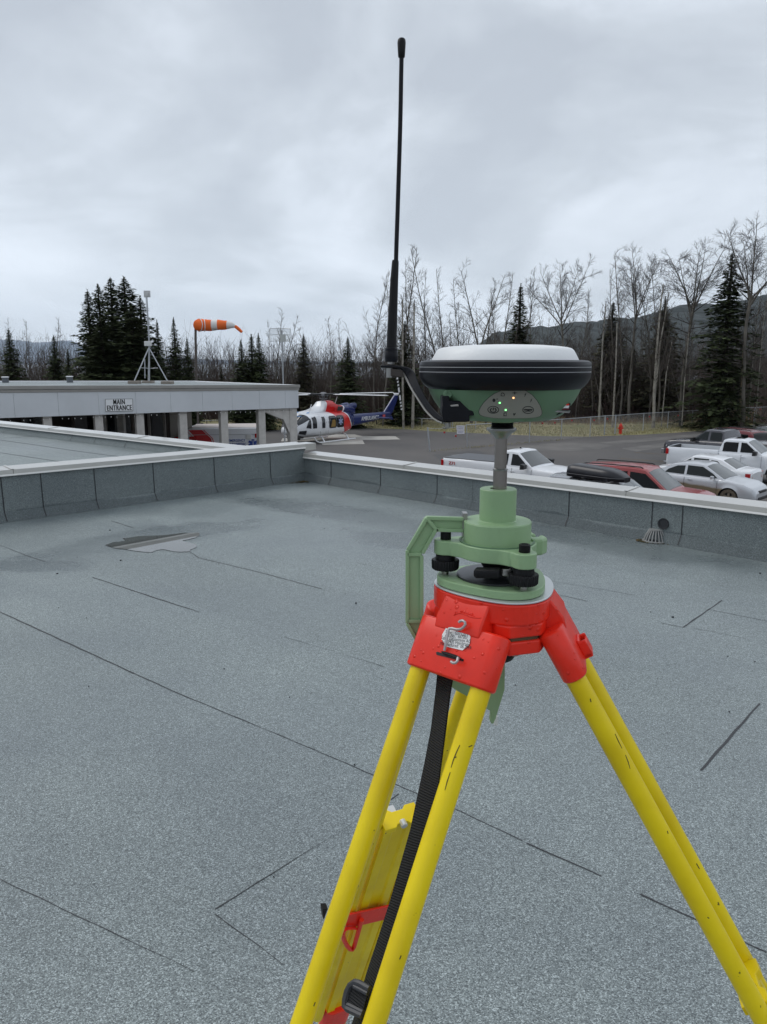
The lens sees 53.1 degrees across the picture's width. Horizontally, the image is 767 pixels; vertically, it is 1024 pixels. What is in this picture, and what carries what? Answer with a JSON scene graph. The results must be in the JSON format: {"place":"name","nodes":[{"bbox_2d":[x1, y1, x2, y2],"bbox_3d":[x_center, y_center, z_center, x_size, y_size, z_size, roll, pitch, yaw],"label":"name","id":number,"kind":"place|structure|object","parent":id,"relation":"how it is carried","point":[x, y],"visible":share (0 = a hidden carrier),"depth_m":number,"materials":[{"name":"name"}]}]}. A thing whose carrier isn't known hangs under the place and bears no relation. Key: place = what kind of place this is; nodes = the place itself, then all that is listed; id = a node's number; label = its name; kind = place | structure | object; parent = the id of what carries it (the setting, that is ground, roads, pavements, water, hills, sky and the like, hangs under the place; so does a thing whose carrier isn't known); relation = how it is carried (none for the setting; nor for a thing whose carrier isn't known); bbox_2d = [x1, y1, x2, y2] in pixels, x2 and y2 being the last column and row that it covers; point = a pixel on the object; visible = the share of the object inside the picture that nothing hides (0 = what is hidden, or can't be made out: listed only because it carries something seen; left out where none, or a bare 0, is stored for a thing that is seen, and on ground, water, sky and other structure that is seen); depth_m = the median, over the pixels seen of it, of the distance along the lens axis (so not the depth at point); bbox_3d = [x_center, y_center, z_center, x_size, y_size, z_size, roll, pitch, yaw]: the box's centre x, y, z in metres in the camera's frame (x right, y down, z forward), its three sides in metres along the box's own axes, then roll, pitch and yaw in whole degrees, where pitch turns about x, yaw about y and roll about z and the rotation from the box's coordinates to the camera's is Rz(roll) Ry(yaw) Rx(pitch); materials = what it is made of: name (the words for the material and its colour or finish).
{"place":"outdoors","nodes":[
{"label":"outdoors","id":0,"kind":"place"},
{"bbox_2d":[0,339,364,363],"bbox_3d":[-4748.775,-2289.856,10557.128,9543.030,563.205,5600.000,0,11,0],"label":"mountain","id":1,"kind":"structure","parent":0,"point":[34,345],"depth_m":10241.72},
{"bbox_2d":[0,442,766,1023],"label":"flat roof building","id":2,"kind":"structure","parent":0,"point":[180,808],"depth_m":3.32,"materials":[{"name":"grey"}]},
{"bbox_2d":[107,533,198,551],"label":"puddle","id":3,"kind":"object","parent":2,"relation":"on","point":[173,542],"visible":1,"depth_m":7.00,"materials":[{"name":"grey liquid"}]},
{"bbox_2d":[290,575,766,1023],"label":"survey tripod","id":4,"kind":"object","parent":2,"relation":"on","point":[475,643],"visible":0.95,"depth_m":0.88,"materials":[{"name":"yellow paint"}]},
{"bbox_2d":[431,532,546,599],"bbox_3d":[0.129,0.057,0.925,0.140,0.063,0.140,0,11,0],"label":"tribrach","id":5,"kind":"object","parent":4,"relation":"on","point":[507,573],"visible":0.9,"depth_m":0.89,"materials":[{"name":"green paint"}]},
{"bbox_2d":[463,427,531,547],"bbox_3d":[0.137,-0.030,0.912,0.081,0.141,0.081,0,11,0],"label":"antenna carrier","id":6,"kind":"object","parent":5,"relation":"on","point":[496,522],"visible":0.95,"depth_m":0.90,"materials":[{"name":"green paint"}]},
{"bbox_2d":[405,511,504,724],"bbox_3d":[0.089,0.139,0.954,0.126,0.281,0.019,-1,11,-4],"label":"height hook","id":7,"kind":"object","parent":6,"relation":"attached to","point":[429,527],"visible":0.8,"depth_m":0.94,"materials":[{"name":"green paint"}]},
{"bbox_2d":[419,344,591,428],"bbox_3d":[0.139,-0.145,0.890,0.196,0.095,0.196,0,11,0],"label":"satnav receiver","id":8,"kind":"object","parent":6,"relation":"on","point":[503,386],"visible":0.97,"depth_m":0.82,"materials":[{"name":"black plastic"}]},
{"bbox_2d":[381,37,473,428],"bbox_3d":[0.048,-0.304,0.843,0.134,0.420,0.045,9,14,40],"label":"radio antenna","id":9,"kind":"object","parent":8,"relation":"on","point":[453,411],"visible":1,"depth_m":0.87,"materials":[{"name":"black rubber"}]},
{"bbox_2d":[642,528,663,543],"bbox_3d":[2.516,0.212,7.101,0.236,0.113,0.236,0,11,0],"label":"roof drain","id":10,"kind":"object","parent":2,"relation":"on","point":[652,540],"visible":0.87,"depth_m":7.04,"materials":[{"name":"grey metal"}]},
{"bbox_2d":[0,0,766,361],"label":"sky","id":11,"kind":"structure","parent":0,"point":[235,161],"materials":[{"name":"grey"}]},
{"bbox_2d":[23,379,761,436],"bbox_3d":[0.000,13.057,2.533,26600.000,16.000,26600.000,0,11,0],"label":"ground","id":12,"kind":"structure","parent":0,"point":[482,433],"depth_m":77.53,"materials":[{"name":"soil"}]},
{"bbox_2d":[0,328,29,380],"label":"spruce tree","id":13,"kind":"object","parent":12,"relation":"on","point":[17,374],"visible":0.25,"depth_m":64.67,"materials":[{"name":"green plant"}]},
{"bbox_2d":[42,335,65,380],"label":"spruce tree","id":14,"kind":"object","parent":12,"relation":"on","point":[55,363],"visible":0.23,"depth_m":62.66,"materials":[{"name":"green plant"}]},
{"bbox_2d":[68,291,108,380],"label":"spruce tree","id":15,"kind":"object","parent":12,"relation":"on","point":[89,322],"visible":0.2,"depth_m":58.15,"materials":[{"name":"green plant"}]},
{"bbox_2d":[77,283,115,375],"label":"spruce tree","id":16,"kind":"object","parent":12,"relation":"on","point":[99,307],"visible":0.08,"depth_m":59.84,"materials":[{"name":"green plant"}]},
{"bbox_2d":[74,317,124,380],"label":"spruce tree","id":17,"kind":"object","parent":12,"relation":"on","point":[101,374],"visible":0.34,"depth_m":56.40,"materials":[{"name":"green plant"}]},
{"bbox_2d":[97,276,124,357],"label":"spruce tree","id":18,"kind":"object","parent":12,"relation":"on","point":[107,295],"visible":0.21,"depth_m":58.84,"materials":[{"name":"green plant"}]},
{"bbox_2d":[98,276,165,379],"bbox_3d":[-19.824,-11.710,59.019,7.580,12.408,7.245,6,13,29],"label":"spruce tree","id":19,"kind":"object","parent":12,"relation":"on","point":[125,306],"visible":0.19,"depth_m":57.78,"materials":[{"name":"green plant"}]},
{"bbox_2d":[107,306,168,380],"bbox_3d":[-18.344,-10.160,57.000,6.162,9.963,6.223,7,13,32],"label":"spruce tree","id":20,"kind":"object","parent":12,"relation":"on","point":[135,352],"visible":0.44,"depth_m":56.39,"materials":[{"name":"green plant"}]},
{"bbox_2d":[125,295,165,380],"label":"spruce tree","id":21,"kind":"object","parent":12,"relation":"on","point":[143,315],"visible":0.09,"depth_m":59.28,"materials":[{"name":"green plant"}]},
{"bbox_2d":[151,320,168,380],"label":"spruce tree","id":22,"kind":"object","parent":12,"relation":"on","point":[157,337],"visible":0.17,"depth_m":60.56,"materials":[{"name":"green plant"}]},
{"bbox_2d":[162,317,200,421],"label":"spruce tree","id":23,"kind":"object","parent":12,"relation":"on","point":[176,359],"visible":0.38,"depth_m":58.63,"materials":[{"name":"green plant"}]},
{"bbox_2d":[179,337,204,425],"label":"spruce tree","id":24,"kind":"object","parent":12,"relation":"on","point":[188,373],"visible":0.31,"depth_m":58.80,"materials":[{"name":"green plant"}]},
{"bbox_2d":[228,340,255,423],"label":"spruce tree","id":25,"kind":"object","parent":12,"relation":"on","point":[238,416],"visible":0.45,"depth_m":60.78,"materials":[{"name":"green plant"}]},
{"bbox_2d":[234,334,274,427],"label":"spruce tree","id":26,"kind":"object","parent":12,"relation":"on","point":[251,355],"visible":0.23,"depth_m":61.63,"materials":[{"name":"green plant"}]},
{"bbox_2d":[242,334,281,430],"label":"spruce tree","id":27,"kind":"object","parent":12,"relation":"on","point":[262,379],"visible":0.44,"depth_m":60.80,"materials":[{"name":"green plant"}]},
{"bbox_2d":[268,307,284,422],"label":"bare tree","id":28,"kind":"object","parent":12,"relation":"on","point":[274,358],"visible":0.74,"depth_m":65.01,"materials":[{"name":"grey plant"}]},
{"bbox_2d":[276,315,300,383],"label":"bare tree","id":29,"kind":"object","parent":12,"relation":"on","point":[289,379],"visible":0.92,"depth_m":64.41,"materials":[{"name":"grey plant"}]},
{"bbox_2d":[292,334,318,411],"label":"spruce tree","id":30,"kind":"object","parent":12,"relation":"on","point":[303,388],"visible":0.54,"depth_m":68.66,"materials":[{"name":"green plant"}]},
{"bbox_2d":[329,338,376,428],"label":"spruce tree","id":31,"kind":"object","parent":12,"relation":"on","point":[348,383],"visible":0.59,"depth_m":62.79,"materials":[{"name":"green plant"}]},
{"bbox_2d":[360,272,389,421],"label":"bare tree","id":32,"kind":"object","parent":12,"relation":"on","point":[375,350],"visible":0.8,"depth_m":67.63,"materials":[{"name":"grey plant"}]},
{"bbox_2d":[0,321,766,422],"bbox_3d":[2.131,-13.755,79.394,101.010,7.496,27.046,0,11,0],"label":"undergrowth","id":33,"kind":"object","parent":12,"relation":"on","point":[427,392],"visible":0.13,"depth_m":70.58,"materials":[{"name":"brown plant"}]},
{"bbox_2d":[374,274,400,425],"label":"bare tree","id":34,"kind":"object","parent":12,"relation":"on","point":[387,297],"visible":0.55,"depth_m":64.22,"materials":[{"name":"grey plant"}]},
{"bbox_2d":[377,321,430,426],"bbox_3d":[1.679,-11.552,64.867,4.901,8.960,4.939,0,11,-1],"label":"spruce tree","id":35,"kind":"object","parent":12,"relation":"on","point":[418,413],"visible":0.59,"depth_m":64.73,"materials":[{"name":"green plant"}]},
{"bbox_2d":[397,244,419,415],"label":"bare tree","id":36,"kind":"object","parent":12,"relation":"on","point":[408,306],"visible":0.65,"depth_m":63.41,"materials":[{"name":"grey plant"}]},
{"bbox_2d":[405,250,444,413],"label":"bare tree","id":37,"kind":"object","parent":12,"relation":"on","point":[431,339],"visible":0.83,"depth_m":65.93,"materials":[{"name":"grey plant"}]},
{"bbox_2d":[415,270,436,416],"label":"bare tree","id":38,"kind":"object","parent":12,"relation":"on","point":[424,295],"visible":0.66,"depth_m":68.64,"materials":[{"name":"grey plant"}]},
{"bbox_2d":[422,267,454,358],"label":"bare tree","id":39,"kind":"object","parent":12,"relation":"on","point":[440,331],"visible":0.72,"depth_m":66.13,"materials":[{"name":"grey plant"}]},
{"bbox_2d":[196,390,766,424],"bbox_3d":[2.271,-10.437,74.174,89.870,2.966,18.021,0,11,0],"label":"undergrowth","id":40,"kind":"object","parent":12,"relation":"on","point":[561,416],"visible":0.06,"depth_m":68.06,"materials":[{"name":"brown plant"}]},
{"bbox_2d":[476,277,500,424],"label":"bare tree","id":41,"kind":"object","parent":12,"relation":"on","point":[488,330],"visible":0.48,"depth_m":61.24,"materials":[{"name":"grey plant"}]},
{"bbox_2d":[490,273,516,343],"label":"bare tree","id":42,"kind":"object","parent":12,"relation":"on","point":[505,325],"visible":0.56,"depth_m":67.28,"materials":[{"name":"grey plant"}]},
{"bbox_2d":[504,283,533,344],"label":"spruce tree","id":43,"kind":"object","parent":12,"relation":"on","point":[520,332],"visible":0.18,"depth_m":67.80,"materials":[{"name":"green plant"}]},
{"bbox_2d":[523,253,602,422],"bbox_3d":[14.801,-14.286,64.747,6.876,13.999,5.202,4,12,21],"label":"bare tree","id":44,"kind":"object","parent":12,"relation":"on","point":[561,323],"visible":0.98,"depth_m":63.88,"materials":[{"name":"grey plant"}]},
{"bbox_2d":[569,293,592,420],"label":"bare tree","id":45,"kind":"object","parent":12,"relation":"on","point":[588,306],"visible":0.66,"depth_m":66.87,"materials":[{"name":"grey plant"}]},
{"bbox_2d":[575,288,599,422],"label":"bare tree","id":46,"kind":"object","parent":12,"relation":"on","point":[588,348],"visible":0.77,"depth_m":68.67,"materials":[{"name":"grey plant"}]},
{"bbox_2d":[592,299,611,422],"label":"birch tree","id":47,"kind":"object","parent":12,"relation":"on","point":[601,372],"visible":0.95,"depth_m":62.78,"materials":[{"name":"grey plant"}]},
{"bbox_2d":[573,302,637,421],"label":"spruce tree","id":48,"kind":"object","parent":12,"relation":"on","point":[605,345],"visible":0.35,"depth_m":70.17,"materials":[{"name":"green plant"}]},
{"bbox_2d":[596,267,624,404],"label":"bare tree","id":49,"kind":"object","parent":12,"relation":"on","point":[611,314],"visible":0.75,"depth_m":68.89,"materials":[{"name":"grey plant"}]},
{"bbox_2d":[606,248,631,420],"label":"bare tree","id":50,"kind":"object","parent":12,"relation":"on","point":[621,347],"visible":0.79,"depth_m":65.97,"materials":[{"name":"grey plant"}]},
{"bbox_2d":[616,348,647,417],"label":"spruce tree","id":51,"kind":"object","parent":12,"relation":"on","point":[638,370],"visible":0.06,"depth_m":74.53,"materials":[{"name":"green plant"}]},
{"bbox_2d":[605,243,668,421],"bbox_3d":[20.996,-14.928,64.919,5.047,15.207,6.206,-4,12,-20],"label":"bare tree","id":52,"kind":"object","parent":12,"relation":"on","point":[634,296],"visible":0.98,"depth_m":64.37,"materials":[{"name":"grey plant"}]},
{"bbox_2d":[634,271,663,416],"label":"bare tree","id":53,"kind":"object","parent":12,"relation":"on","point":[647,328],"visible":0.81,"depth_m":65.44,"materials":[{"name":"grey plant"}]},
{"bbox_2d":[615,296,694,421],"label":"spruce tree","id":54,"kind":"object","parent":12,"relation":"on","point":[645,402],"visible":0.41,"depth_m":68.17,"materials":[{"name":"green plant"}]},
{"bbox_2d":[645,263,672,421],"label":"bare tree","id":55,"kind":"object","parent":12,"relation":"on","point":[655,310],"visible":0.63,"depth_m":65.38,"materials":[{"name":"grey plant"}]},
{"bbox_2d":[657,336,679,426],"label":"birch tree","id":56,"kind":"object","parent":12,"relation":"on","point":[667,366],"visible":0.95,"depth_m":61.92,"materials":[{"name":"grey plant"}]},
{"bbox_2d":[660,250,766,431],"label":"spruce tree","id":57,"kind":"object","parent":12,"relation":"on","point":[717,412],"visible":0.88,"depth_m":60.20,"materials":[{"name":"green plant"}]},
{"bbox_2d":[704,210,766,426],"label":"bare tree","id":58,"kind":"object","parent":12,"relation":"on","point":[749,288],"visible":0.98,"depth_m":57.74,"materials":[{"name":"grey plant"}]},
{"bbox_2d":[200,419,765,436],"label":"verge","id":59,"kind":"structure","parent":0,"point":[429,424],"depth_m":62.34,"materials":[{"name":"green plant"}]},
{"bbox_2d":[321,316,338,399],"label":"bare tree","id":60,"kind":"object","parent":59,"relation":"on","point":[330,360],"visible":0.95,"depth_m":63.80,"materials":[{"name":"grey plant"}]},
{"bbox_2d":[396,295,415,428],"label":"birch tree","id":61,"kind":"object","parent":59,"relation":"on","point":[402,364],"visible":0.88,"depth_m":61.74,"materials":[{"name":"grey plant"}]},
{"bbox_2d":[387,259,424,408],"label":"bare tree","id":62,"kind":"object","parent":59,"relation":"on","point":[404,274],"visible":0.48,"depth_m":67.97,"materials":[{"name":"grey plant"}]},
{"bbox_2d":[405,301,425,428],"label":"birch tree","id":63,"kind":"object","parent":59,"relation":"on","point":[413,369],"visible":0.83,"depth_m":61.72,"materials":[{"name":"grey plant"}]},
{"bbox_2d":[445,257,515,422],"bbox_3d":[8.123,-14.193,64.274,6.478,14.001,4.746,-1,11,-6],"label":"bare tree","id":64,"kind":"object","parent":59,"relation":"on","point":[473,325],"visible":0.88,"depth_m":64.05,"materials":[{"name":"grey plant"}]},
{"bbox_2d":[477,414,698,424],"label":"dry grass","id":65,"kind":"structure","parent":59,"relation":"on","point":[624,420],"depth_m":64.49,"materials":[{"name":"plant"}]},
{"bbox_2d":[600,321,624,427],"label":"birch tree","id":66,"kind":"object","parent":59,"relation":"on","point":[613,394],"visible":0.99,"depth_m":60.94,"materials":[{"name":"grey plant"}]},
{"bbox_2d":[637,283,668,427],"bbox_3d":[21.311,-12.213,60.756,2.199,11.453,1.757,2,11,12],"label":"birch tree","id":67,"kind":"object","parent":59,"relation":"on","point":[655,374],"visible":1,"depth_m":60.71,"materials":[{"name":"grey plant"}]},
{"bbox_2d":[650,289,675,426],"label":"birch tree","id":68,"kind":"object","parent":59,"relation":"on","point":[663,323],"visible":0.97,"depth_m":60.54,"materials":[{"name":"grey plant"}]},
{"bbox_2d":[679,294,697,428],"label":"birch tree","id":69,"kind":"object","parent":59,"relation":"on","point":[686,332],"visible":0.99,"depth_m":60.60,"materials":[{"name":"grey plant"}]},
{"bbox_2d":[644,230,744,424],"bbox_3d":[24.593,-14.378,61.642,6.646,15.367,6.217,2,11,9],"label":"bare tree","id":70,"kind":"object","parent":59,"relation":"on","point":[696,291],"visible":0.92,"depth_m":61.29,"materials":[{"name":"grey plant"}]},
{"bbox_2d":[266,423,766,500],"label":"parking lot","id":71,"kind":"structure","parent":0,"point":[410,445],"depth_m":50.24,"materials":[{"name":"grey asphalt"}]},
{"bbox_2d":[0,412,191,437],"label":"entrance building","id":72,"kind":"structure","parent":71,"relation":"on","point":[166,425],"depth_m":33.21,"materials":[{"name":"light grey painted metal panels"},{"name":"dark glass"},{"name":"white trim"}]},
{"bbox_2d":[71,415,93,429],"bbox_3d":[-12.570,-2.899,32.381,0.978,2.500,0.138,-7,13,-32],"label":"window","id":73,"kind":"structure","parent":72,"relation":"in","point":[78,422],"depth_m":32.20,"materials":[{"name":"grey glass"}]},
{"bbox_2d":[106,414,134,433],"bbox_3d":[-11.349,-3.047,33.147,1.259,2.500,0.138,-7,13,-32],"label":"window","id":74,"kind":"structure","parent":72,"relation":"in","point":[111,419],"depth_m":32.97,"materials":[{"name":"grey glass"}]},
{"bbox_2d":[147,413,166,437],"bbox_3d":[-9.994,-3.384,33.963,0.813,2.250,0.138,-7,13,-32],"label":"window","id":75,"kind":"structure","parent":72,"relation":"in","point":[156,423],"depth_m":33.88,"materials":[{"name":"grey glass"}]},
{"bbox_2d":[0,421,248,465],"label":"wing","id":76,"kind":"structure","parent":71,"relation":"on","point":[23,443],"depth_m":12.08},
{"bbox_2d":[0,381,299,444],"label":"entrance canopy","id":77,"kind":"object","parent":71,"relation":"on","point":[47,400],"visible":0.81,"depth_m":26.63,"materials":[{"name":"grey metal"}]},
{"bbox_2d":[105,399,132,411],"bbox_3d":[-8.787,-3.556,25.531,0.928,0.423,0.019,-7,13,-32],"label":"entrance sign","id":78,"kind":"object","parent":77,"relation":"attached to","point":[112,405],"visible":1,"depth_m":25.52,"materials":[{"name":"white"}]},
{"bbox_2d":[128,291,173,383],"bbox_3d":[-9.166,-6.790,30.719,1.719,3.892,1.920,0,11,0],"label":"antenna mast","id":79,"kind":"object","parent":77,"relation":"on","point":[148,343],"visible":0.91,"depth_m":30.24,"materials":[{"name":"grey metal"}]},
{"bbox_2d":[174,423,256,445],"bbox_3d":[-8.612,-2.691,35.152,5.933,2.498,2.490,-2,11,-8],"label":"ambulance","id":80,"kind":"object","parent":71,"relation":"on","point":[245,434],"visible":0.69,"depth_m":34.07,"materials":[{"name":"white metal"}]},
{"bbox_2d":[193,318,242,423],"bbox_3d":[-11.567,-9.373,54.207,3.510,8.363,0.921,0,11,0],"label":"windsock","id":81,"kind":"object","parent":71,"relation":"on","point":[200,325],"visible":0.99,"depth_m":53.28,"materials":[{"name":"orange fabric"},{"name":"white fabric"},{"name":"grey galvanised steel"}]},
{"bbox_2d":[269,328,290,442],"bbox_3d":[-6.536,-7.973,49.285,1.392,7.484,0.632,0,11,0],"label":"lamp post","id":82,"kind":"object","parent":71,"relation":"on","point":[282,337],"visible":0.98,"depth_m":48.71,"materials":[{"name":"grey metal"}]},
{"bbox_2d":[281,434,398,444],"bbox_3d":[-3.020,-5.202,54.600,7.149,0.001,7.831,8,14,37],"label":"helipad","id":83,"kind":"object","parent":71,"relation":"on","point":[358,439],"visible":0.92,"depth_m":54.83,"materials":[{"name":"concrete"}]},
{"bbox_2d":[281,377,401,442],"bbox_3d":[-3.820,-7.291,54.303,10.026,4.196,12.773,1,11,3],"label":"helicopter","id":84,"kind":"object","parent":83,"relation":"on","point":[323,417],"visible":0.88,"depth_m":52.74,"materials":[{"name":"white metal"}]},
{"bbox_2d":[441,447,567,476],"bbox_3d":[5.308,-1.668,31.220,6.020,1.985,2.614,9,14,38],"label":"pickup truck","id":85,"kind":"object","parent":71,"relation":"on","point":[529,461],"visible":0.38,"depth_m":30.52,"materials":[{"name":"white paint"}]},
{"bbox_2d":[507,442,612,451],"bbox_3d":[11.348,-4.161,49.246,7.817,0.001,4.275,-6,13,-29],"label":"asphalt patch","id":86,"kind":"object","parent":71,"relation":"on","point":[563,446],"visible":0.89,"depth_m":49.60,"materials":[{"name":"grey asphalt"}]},
{"bbox_2d":[548,472,642,487],"bbox_3d":[7.309,-0.229,24.278,4.850,1.804,2.290,6,13,29],"label":"estate car","id":87,"kind":"object","parent":71,"relation":"on","point":[563,475],"visible":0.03,"depth_m":24.11,"materials":[{"name":"silver metal"}]},
{"bbox_2d":[566,463,630,482],"bbox_3d":[6.639,-1.193,23.585,1.100,0.450,1.933,-9,14,-39],"label":"roof box","id":88,"kind":"object","parent":87,"relation":"on","point":[585,471],"visible":0.99,"depth_m":23.30,"materials":[{"name":"black plastic"}]},
{"bbox_2d":[427,407,766,451],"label":"chain link fence","id":89,"kind":"object","parent":71,"relation":"on","point":[604,420],"visible":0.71,"depth_m":55.66,"materials":[{"name":"grey metal"}]},
{"bbox_2d":[599,433,700,444],"bbox_3d":[20.043,-5.276,54.995,12.996,0.001,1.605,-8,13,-35],"label":"asphalt patch","id":90,"kind":"object","parent":71,"relation":"on","point":[645,439],"visible":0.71,"depth_m":54.14,"materials":[{"name":"grey asphalt"}]},
{"bbox_2d":[585,459,715,495],"bbox_3d":[9.130,-0.771,26.993,4.850,1.835,2.290,8,14,36],"label":"car","id":91,"kind":"object","parent":71,"relation":"on","point":[647,475],"visible":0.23,"depth_m":26.35,"materials":[{"name":"red paint"}]},
{"bbox_2d":[630,471,660,489],"bbox_3d":[8.897,-1.064,26.072,1.120,0.520,0.146,8,14,36],"label":"side window","id":92,"kind":"structure","parent":91,"relation":"in","point":[642,479],"depth_m":26.11,"materials":[{"name":"black glass"}]},
{"bbox_2d":[659,453,762,481],"bbox_3d":[13.627,-1.741,32.849,4.505,1.509,2.140,10,15,42],"label":"sedan","id":93,"kind":"object","parent":71,"relation":"on","point":[736,466],"visible":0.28,"depth_m":31.70,"materials":[{"name":"white paint"}]},
{"bbox_2d":[661,460,766,500],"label":"sedan","id":94,"kind":"object","parent":71,"relation":"on","point":[716,478],"visible":0.66,"depth_m":29.48,"materials":[{"name":"silver metal"}]},
{"bbox_2d":[661,428,766,452],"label":"pickup truck","id":95,"kind":"object","parent":71,"relation":"on","point":[717,437],"visible":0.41,"depth_m":39.97,"materials":[{"name":"grey paint"}]},
{"bbox_2d":[663,437,766,477],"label":"pickup truck","id":96,"kind":"object","parent":71,"relation":"on","point":[750,452],"visible":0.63,"depth_m":34.89,"materials":[{"name":"white paint"}]},
{"bbox_2d":[714,426,766,439],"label":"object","id":97,"kind":"object","parent":71,"relation":"on","point":[754,433],"visible":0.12,"depth_m":40.84,"materials":[{"name":"red paint"}]},
{"bbox_2d":[746,293,765,419],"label":"birch tree","id":98,"kind":"object","parent":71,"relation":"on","point":[759,306],"visible":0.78,"depth_m":60.36,"materials":[{"name":"grey plant"}]},
{"bbox_2d":[753,291,766,427],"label":"birch tree","id":99,"kind":"object","parent":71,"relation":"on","point":[761,329],"visible":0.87,"depth_m":60.70,"materials":[{"name":"grey plant"}]},
{"bbox_2d":[479,294,766,375],"bbox_3d":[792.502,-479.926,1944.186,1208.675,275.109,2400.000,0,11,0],"label":"hill","id":100,"kind":"structure","parent":0,"point":[699,316],"depth_m":1806.70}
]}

